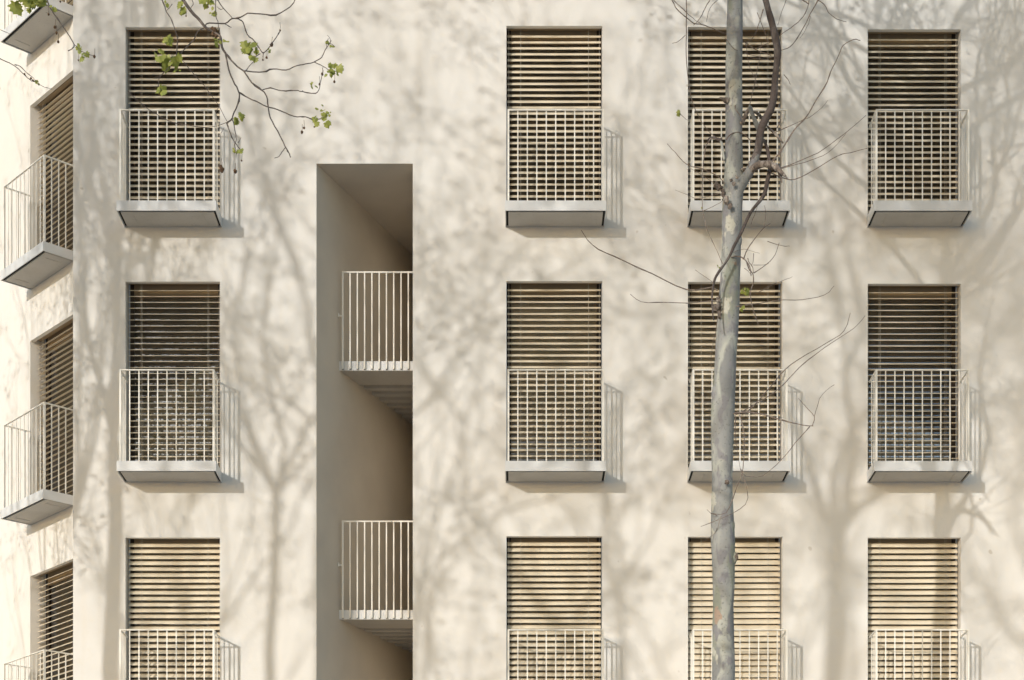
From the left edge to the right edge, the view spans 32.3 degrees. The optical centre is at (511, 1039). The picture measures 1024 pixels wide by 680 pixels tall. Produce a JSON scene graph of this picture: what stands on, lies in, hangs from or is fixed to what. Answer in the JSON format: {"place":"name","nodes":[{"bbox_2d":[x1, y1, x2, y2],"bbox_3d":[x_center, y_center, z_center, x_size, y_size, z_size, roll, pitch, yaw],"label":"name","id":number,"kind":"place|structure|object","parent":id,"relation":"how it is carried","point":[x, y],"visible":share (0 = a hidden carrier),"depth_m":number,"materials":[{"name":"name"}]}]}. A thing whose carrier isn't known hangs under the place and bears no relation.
{"place":"outdoors","nodes":[
{"label":"outdoors","id":0,"kind":"place"},
{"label":"pavement","id":1,"kind":"structure","parent":0,"visible":0},
{"bbox_2d":[0,0,343,173],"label":"plane tree","id":2,"kind":"object","parent":1,"relation":"on","point":[163,59],"visible":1,"depth_m":9.59,"materials":[{"name":"green plant"}]},
{"bbox_2d":[0,0,1023,679],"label":"apartment building","id":3,"kind":"structure","parent":1,"relation":"on","point":[252,418],"depth_m":20.80,"materials":[{"name":"beige paint"}]},
{"bbox_2d":[37,75,72,250],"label":"window","id":4,"kind":"structure","parent":3,"relation":"in","point":[59,104],"depth_m":22.38,"materials":[{"name":"beige wood"}]},
{"bbox_2d":[37,318,72,494],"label":"window","id":5,"kind":"structure","parent":3,"relation":"in","point":[59,342],"depth_m":22.42,"materials":[{"name":"beige wood"}]},
{"bbox_2d":[37,561,72,679],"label":"window","id":6,"kind":"structure","parent":3,"relation":"in","point":[59,581],"depth_m":22.44,"materials":[{"name":"beige wood"}]},
{"bbox_2d":[60,0,72,5],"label":"window","id":7,"kind":"structure","parent":3,"relation":"in","point":[70,2],"depth_m":22.10,"materials":[{"name":"brown metal"}]},
{"bbox_2d":[128,30,219,209],"bbox_3d":[-3.989,-10.852,20.979,1.108,2.364,0.203,0,0,1],"label":"window","id":8,"kind":"structure","parent":3,"relation":"in","point":[184,90],"depth_m":21.04,"materials":[{"name":"beige wood"}]},
{"bbox_2d":[128,284,219,466],"bbox_3d":[-3.988,-7.857,21.057,1.108,2.373,0.345,0,0,0],"label":"window","id":9,"kind":"structure","parent":3,"relation":"in","point":[173,326],"depth_m":21.05,"materials":[{"name":"beige wood"}]},
{"bbox_2d":[128,539,219,679],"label":"window","id":10,"kind":"structure","parent":3,"relation":"in","point":[175,583],"depth_m":20.93,"materials":[{"name":"beige wood"}]},
{"bbox_2d":[507,29,600,199],"bbox_3d":[0.496,-10.859,20.979,1.125,2.380,0.203,0,0,1],"label":"window","id":11,"kind":"structure","parent":3,"relation":"in","point":[547,68],"depth_m":21.02,"materials":[{"name":"beige wood"}]},
{"bbox_2d":[507,283,600,460],"bbox_3d":[0.497,-7.860,21.057,1.125,2.379,0.345,0,0,0],"label":"window","id":12,"kind":"structure","parent":3,"relation":"in","point":[550,325],"depth_m":21.05,"materials":[{"name":"beige wood"}]},
{"bbox_2d":[507,538,600,679],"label":"window","id":13,"kind":"structure","parent":3,"relation":"in","point":[553,583],"depth_m":20.93,"materials":[{"name":"beige wood"}]},
{"bbox_2d":[688,30,779,209],"bbox_3d":[2.622,-10.853,20.979,1.108,2.367,0.203,0,0,1],"label":"window","id":14,"kind":"structure","parent":3,"relation":"in","point":[706,48],"depth_m":21.02,"materials":[{"name":"beige wood"}]},
{"bbox_2d":[688,284,779,467],"bbox_3d":[2.624,-7.855,21.057,1.108,2.369,0.345,0,0,0],"label":"window","id":15,"kind":"structure","parent":3,"relation":"in","point":[758,346],"depth_m":21.05,"materials":[{"name":"beige wood"}]},
{"bbox_2d":[688,538,779,679],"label":"window","id":16,"kind":"structure","parent":3,"relation":"in","point":[757,566],"depth_m":20.92,"materials":[{"name":"beige wood"}]},
{"bbox_2d":[868,32,957,212],"bbox_3d":[4.727,-10.839,20.979,1.093,2.339,0.203,0,0,1],"label":"window","id":17,"kind":"structure","parent":3,"relation":"in","point":[907,70],"depth_m":21.05,"materials":[{"name":"beige wood"}]},
{"bbox_2d":[868,286,957,469],"bbox_3d":[4.728,-7.844,21.057,1.092,2.348,0.345,0,0,0],"label":"window","id":18,"kind":"structure","parent":3,"relation":"in","point":[910,327],"depth_m":21.05,"materials":[{"name":"beige wood"}]},
{"bbox_2d":[868,539,957,679],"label":"window","id":19,"kind":"structure","parent":3,"relation":"in","point":[912,582],"depth_m":20.92,"materials":[{"name":"beige wood"}]},
{"bbox_2d":[581,0,866,679],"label":"plane tree","id":20,"kind":"object","parent":1,"relation":"on","point":[727,309],"visible":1,"depth_m":15.72,"materials":[{"name":"grey plant"}]}
]}

